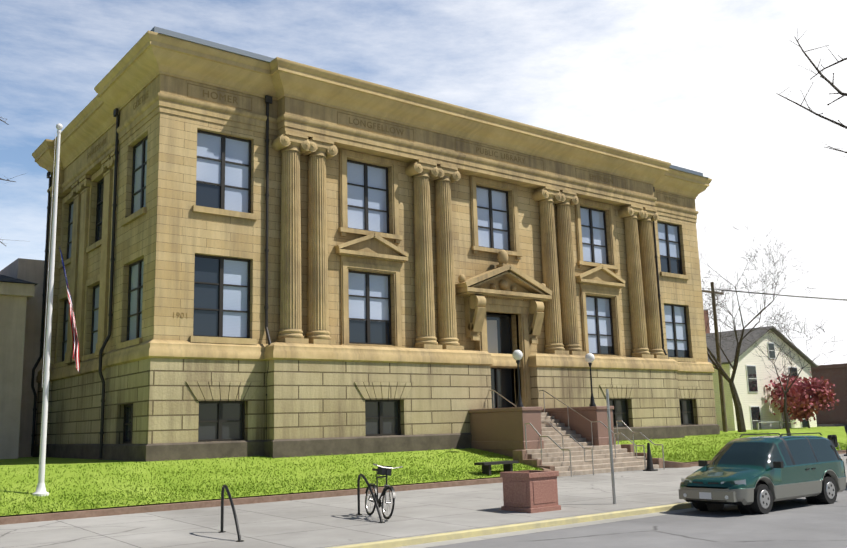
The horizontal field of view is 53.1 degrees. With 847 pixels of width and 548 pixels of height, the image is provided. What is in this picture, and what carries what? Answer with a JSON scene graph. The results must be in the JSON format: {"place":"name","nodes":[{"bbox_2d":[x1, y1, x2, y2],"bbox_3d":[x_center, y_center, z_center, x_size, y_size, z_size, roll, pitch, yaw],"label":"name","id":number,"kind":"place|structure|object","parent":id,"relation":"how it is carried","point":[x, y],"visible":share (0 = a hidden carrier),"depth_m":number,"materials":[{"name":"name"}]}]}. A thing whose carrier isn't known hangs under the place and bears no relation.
{"place":"outdoors","nodes":[
{"label":"outdoors","id":0,"kind":"place"},
{"bbox_2d":[42,112,707,404],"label":"library walls","id":1,"kind":"structure","parent":0,"point":[168,235],"depth_m":30.40,"materials":[{"name":"beige stone"}]},
{"bbox_2d":[31,95,668,457],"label":"downspouts","id":2,"kind":"object","parent":1,"relation":"attached to","point":[268,99],"visible":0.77,"depth_m":30.41,"materials":[{"name":"black metal"}]},
{"bbox_2d":[32,30,711,198],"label":"cornice","id":3,"kind":"structure","parent":1,"relation":"attached to","point":[147,59],"depth_m":32.86,"materials":[{"name":"beige stone"}]},
{"bbox_2d":[150,26,707,177],"bbox_3d":[-1.008,-5.564,42.478,30.490,0.380,14.800,6,-13,-37],"label":"roof","id":4,"kind":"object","parent":3,"relation":"on","point":[188,38],"visible":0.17,"depth_m":29.24,"materials":[{"name":"grey"}]},
{"bbox_2d":[36,74,713,406],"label":"stone trim","id":5,"kind":"structure","parent":1,"relation":"attached to","point":[316,132],"depth_m":33.74,"materials":[{"name":"beige stone"}]},
{"bbox_2d":[87,137,106,158],"bbox_3d":[-13.226,-5.090,34.319,0.008,0.252,2.441,6,-13,-37],"label":"carved lettering","id":6,"kind":"object","parent":5,"relation":"attached to","point":[101,144],"visible":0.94,"depth_m":34.22,"materials":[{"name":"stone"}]},
{"bbox_2d":[133,91,147,109],"bbox_3d":[-9.861,-6.042,29.555,0.008,0.252,1.482,6,-13,-37],"label":"carved lettering","id":7,"kind":"object","parent":5,"relation":"attached to","point":[139,100],"visible":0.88,"depth_m":29.66,"materials":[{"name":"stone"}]},
{"bbox_2d":[173,312,186,317],"bbox_3d":[-7.842,1.332,27.331,0.462,0.182,0.008,6,-13,-37],"label":"inscription","id":8,"kind":"object","parent":5,"relation":"attached to","point":[179,315],"visible":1,"depth_m":27.32,"materials":[{"name":"stone"}]},
{"bbox_2d":[203,90,237,103],"bbox_3d":[-7.034,-6.144,29.432,1.297,0.252,0.008,6,-13,-37],"label":"carved lettering","id":9,"kind":"object","parent":5,"relation":"attached to","point":[220,96],"visible":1,"depth_m":29.43,"materials":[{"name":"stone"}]},
{"bbox_2d":[35,358,716,443],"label":"lower stone wall","id":10,"kind":"structure","parent":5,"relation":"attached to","point":[305,399],"depth_m":30.37,"materials":[{"name":"beige stone"}]},
{"bbox_2d":[349,117,403,134],"bbox_3d":[-1.790,-5.692,32.755,2.561,0.252,0.008,6,-13,-37],"label":"carved lettering","id":11,"kind":"object","parent":5,"relation":"attached to","point":[377,126],"visible":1,"depth_m":32.74,"materials":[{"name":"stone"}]},
{"bbox_2d":[187,83,684,206],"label":"inscription panels","id":12,"kind":"object","parent":5,"relation":"attached to","point":[413,134],"visible":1,"depth_m":33.65,"materials":[{"name":"beige stone"}]},
{"bbox_2d":[476,147,524,162],"bbox_3d":[3.374,-5.126,36.702,2.880,0.252,0.008,6,-13,-37],"label":"carved lettering","id":13,"kind":"object","parent":5,"relation":"attached to","point":[501,155],"visible":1,"depth_m":36.71,"materials":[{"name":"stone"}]},
{"bbox_2d":[589,174,612,183],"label":"inscription","id":14,"kind":"object","parent":5,"relation":"attached to","point":[592,176],"visible":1,"depth_m":40.61,"materials":[{"name":"stone"}]},
{"bbox_2d":[62,130,693,443],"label":"windows","id":15,"kind":"structure","parent":1,"relation":"in","point":[222,259],"depth_m":32.16,"materials":[{"name":"black glass"}]},
{"bbox_2d":[64,132,686,359],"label":"window blinds","id":16,"kind":"object","parent":15,"relation":"in","point":[235,272],"visible":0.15,"depth_m":32.61,"materials":[{"name":"white fabric"}]},
{"bbox_2d":[97,181,687,356],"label":"window panes","id":17,"kind":"structure","parent":15,"relation":"in","point":[205,322],"depth_m":28.71,"materials":[{"name":"glass"}]},
{"bbox_2d":[486,316,512,407],"bbox_3d":[3.029,3.792,35.854,2.000,4.200,0.001,6,-13,-37],"label":"entrance door","id":18,"kind":"structure","parent":1,"relation":"in","point":[504,377],"depth_m":36.12,"materials":[{"name":"black glass"}]},
{"bbox_2d":[487,320,497,352],"bbox_3d":[2.746,2.649,35.810,1.000,1.450,0.020,6,-13,-37],"label":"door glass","id":19,"kind":"object","parent":18,"relation":"attached to","point":[492,340],"visible":0.43,"depth_m":35.93,"materials":[{"name":"grey glass"}]},
{"bbox_2d":[0,454,846,547],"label":"sidewalk","id":20,"kind":"structure","parent":0,"point":[325,522],"depth_m":18.32,"materials":[{"name":"concrete"}]},
{"bbox_2d":[219,474,384,541],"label":"bike racks","id":21,"kind":"object","parent":20,"relation":"on","point":[235,515],"visible":0.88,"depth_m":16.49,"materials":[{"name":"black metal"}]},
{"bbox_2d":[365,464,401,519],"bbox_3d":[-0.941,4.722,18.469,0.684,1.127,1.737,10,-14,-22],"label":"bicycle","id":22,"kind":"object","parent":20,"relation":"on","point":[383,470],"visible":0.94,"depth_m":18.33,"materials":[{"name":"black paint"}]},
{"bbox_2d":[500,470,560,512],"bbox_3d":[2.441,4.963,19.387,0.962,0.870,0.960,6,-13,-37],"label":"planter","id":23,"kind":"object","parent":20,"relation":"on","point":[530,491],"visible":1,"depth_m":19.06,"materials":[{"name":"stone"}]},
{"bbox_2d":[606,389,615,503],"bbox_3d":[4.524,4.152,20.481,0.050,2.720,0.050,6,-13,-37],"label":"sign post","id":24,"kind":"object","parent":20,"relation":"on","point":[611,450],"visible":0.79,"depth_m":20.45,"materials":[{"name":"grey metal"}]},
{"bbox_2d":[643,443,657,470],"bbox_3d":[8.296,6.715,31.147,0.380,1.000,0.380,6,-13,-37],"label":"bollard","id":25,"kind":"object","parent":20,"relation":"on","point":[650,467],"visible":1,"depth_m":31.05,"materials":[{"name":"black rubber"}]},
{"bbox_2d":[827,435,837,446],"bbox_3d":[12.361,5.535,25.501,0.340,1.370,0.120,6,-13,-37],"label":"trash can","id":26,"kind":"object","parent":20,"relation":"on","point":[833,438],"visible":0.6,"depth_m":25.55,"materials":[{"name":"black paint"}]},
{"bbox_2d":[0,426,846,547],"bbox_3d":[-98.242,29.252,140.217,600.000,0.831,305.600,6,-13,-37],"label":"lawn","id":27,"kind":"structure","parent":0,"point":[839,432],"depth_m":24.93,"materials":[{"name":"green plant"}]},
{"bbox_2d":[0,258,44,458],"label":"annex walls","id":28,"kind":"structure","parent":27,"relation":"on","point":[20,317],"depth_m":35.05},
{"bbox_2d":[0,275,36,285],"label":"annex roof","id":29,"kind":"structure","parent":28,"relation":"on","point":[3,278],"depth_m":35.24,"materials":[{"name":"grey"}]},
{"bbox_2d":[32,123,62,495],"bbox_3d":[-9.310,0.720,21.155,0.380,9.391,0.380,6,-13,-37],"label":"flagpole","id":30,"kind":"object","parent":27,"relation":"on","point":[41,489],"visible":0.94,"depth_m":20.96,"materials":[{"name":"white metal"}]},
{"bbox_2d":[59,247,79,371],"bbox_3d":[-8.860,0.851,21.147,0.616,3.268,0.315,1,-10,-13],"label":"flag","id":31,"kind":"object","parent":30,"relation":"attached to","point":[75,343],"visible":1,"depth_m":21.10,"materials":[{"name":"fabric"}]},
{"bbox_2d":[32,424,719,506],"bbox_3d":[-0.569,8.467,39.892,30.050,1.930,14.550,6,-13,-37],"label":"building foundation base","id":32,"kind":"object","parent":27,"relation":"on","point":[279,448],"depth_m":29.23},
{"bbox_2d":[0,444,845,524],"bbox_3d":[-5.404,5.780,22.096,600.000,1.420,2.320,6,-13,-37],"label":"lawn kerb","id":33,"kind":"structure","parent":27,"relation":"on","point":[520,456],"depth_m":22.17,"materials":[{"name":"grey concrete"}]},
{"bbox_2d":[474,460,518,475],"bbox_3d":[2.387,6.331,27.609,1.500,0.430,0.500,6,-13,-37],"label":"bench","id":34,"kind":"object","parent":27,"relation":"on","point":[507,467],"visible":0.76,"depth_m":27.39,"materials":[{"name":"grey stone"}]},
{"bbox_2d":[527,412,658,476],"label":"entrance steps","id":35,"kind":"structure","parent":27,"relation":"on","point":[552,455],"depth_m":31.70,"materials":[{"name":"stone"}]},
{"bbox_2d":[469,406,615,479],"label":"stair side walls","id":36,"kind":"structure","parent":35,"relation":"on","point":[501,431],"depth_m":32.15,"materials":[{"name":"red stone"}]},
{"bbox_2d":[516,360,595,406],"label":"lamp posts","id":37,"kind":"object","parent":36,"relation":"on","point":[520,404],"visible":0.96,"depth_m":31.86,"materials":[{"name":"black metal"}]},
{"bbox_2d":[512,350,594,362],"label":"lamp globes","id":38,"kind":"object","parent":37,"relation":"on","point":[518,355],"visible":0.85,"depth_m":31.90,"materials":[{"name":"white glass"}]},
{"bbox_2d":[489,390,664,476],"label":"handrails","id":39,"kind":"object","parent":35,"relation":"on","point":[569,450],"visible":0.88,"depth_m":31.74,"materials":[{"name":"silver metal"}]},
{"bbox_2d":[702,282,727,431],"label":"utility pole","id":40,"kind":"object","parent":27,"relation":"on","point":[722,401],"visible":0.71,"depth_m":52.04,"materials":[{"name":"brown wood"}]},
{"bbox_2d":[706,288,846,300],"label":"utility wires","id":41,"kind":"object","parent":40,"relation":"attached to","point":[785,295],"visible":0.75,"depth_m":53.80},
{"bbox_2d":[698,224,812,431],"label":"bare tree","id":42,"kind":"object","parent":27,"relation":"on","point":[741,427],"visible":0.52,"depth_m":49.89,"materials":[{"name":"brown plant"}]},
{"bbox_2d":[712,330,816,430],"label":"cream house walls","id":43,"kind":"structure","parent":27,"relation":"on","point":[746,398],"depth_m":58.11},
{"bbox_2d":[706,326,817,367],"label":"roof","id":44,"kind":"structure","parent":43,"relation":"on","point":[728,344],"depth_m":59.74,"materials":[{"name":"grey"}]},
{"bbox_2d":[704,310,709,333],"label":"chimney","id":45,"kind":"object","parent":44,"relation":"on","point":[706,318],"visible":0.14,"depth_m":64.03,"materials":[{"name":"red brick"}]},
{"bbox_2d":[746,342,802,429],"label":"window frames","id":46,"kind":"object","parent":43,"relation":"attached to","point":[782,422],"depth_m":57.59,"materials":[{"name":"white wood"}]},
{"bbox_2d":[747,343,807,429],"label":"window panes","id":47,"kind":"structure","parent":43,"relation":"in","point":[755,411],"depth_m":57.60,"materials":[{"name":"grey glass"}]},
{"bbox_2d":[756,421,781,429],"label":"handrail","id":48,"kind":"object","parent":27,"relation":"on","point":[780,426],"visible":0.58,"depth_m":55.79,"materials":[{"name":"white metal"}]},
{"bbox_2d":[721,299,840,435],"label":"thin bare tree","id":49,"kind":"object","parent":27,"relation":"on","point":[785,399],"visible":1,"depth_m":45.31,"materials":[{"name":"brown plant"}]},
{"bbox_2d":[764,371,838,427],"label":"tree","id":50,"kind":"object","parent":27,"relation":"on","point":[806,402],"depth_m":57.11,"materials":[{"name":"red plant"}]},
{"bbox_2d":[811,363,846,425],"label":"brick building","id":51,"kind":"structure","parent":27,"relation":"on","point":[836,375],"depth_m":72.44,"materials":[{"name":"red brick"}]},
{"bbox_2d":[0,29,846,245],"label":"bare tree branches","id":52,"kind":"object","parent":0,"point":[836,89],"visible":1,"depth_m":5.94,"materials":[{"name":"brown plant"}]},
{"bbox_2d":[0,0,846,364],"label":"sky","id":53,"kind":"structure","parent":0,"point":[694,85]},
{"bbox_2d":[427,490,846,547],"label":"road","id":54,"kind":"structure","parent":0,"point":[797,523],"depth_m":15.89,"materials":[{"name":"grey asphalt"}]},
{"bbox_2d":[394,487,846,547],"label":"road gutter","id":55,"kind":"object","parent":54,"relation":"on","point":[461,540],"depth_m":16.88,"materials":[{"name":"concrete"}]},
{"bbox_2d":[678,432,845,513],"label":"van","id":56,"kind":"object","parent":54,"relation":"on","point":[755,475],"visible":1,"depth_m":19.44,"materials":[{"name":"teal metal"}]},
{"bbox_2d":[817,424,843,426],"bbox_3d":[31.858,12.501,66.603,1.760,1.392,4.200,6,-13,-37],"label":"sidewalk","id":57,"kind":"structure","parent":54,"relation":"on","point":[827,425],"depth_m":66.08,"materials":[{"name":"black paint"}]},
{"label":"kerb","id":58,"kind":"structure","parent":0,"visible":0},
{"bbox_2d":[328,502,690,547],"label":"yellow kerb paint","id":59,"kind":"object","parent":58,"relation":"on","point":[400,542],"visible":0.42,"depth_m":16.68,"materials":[{"name":"yellow paint"}]}
]}

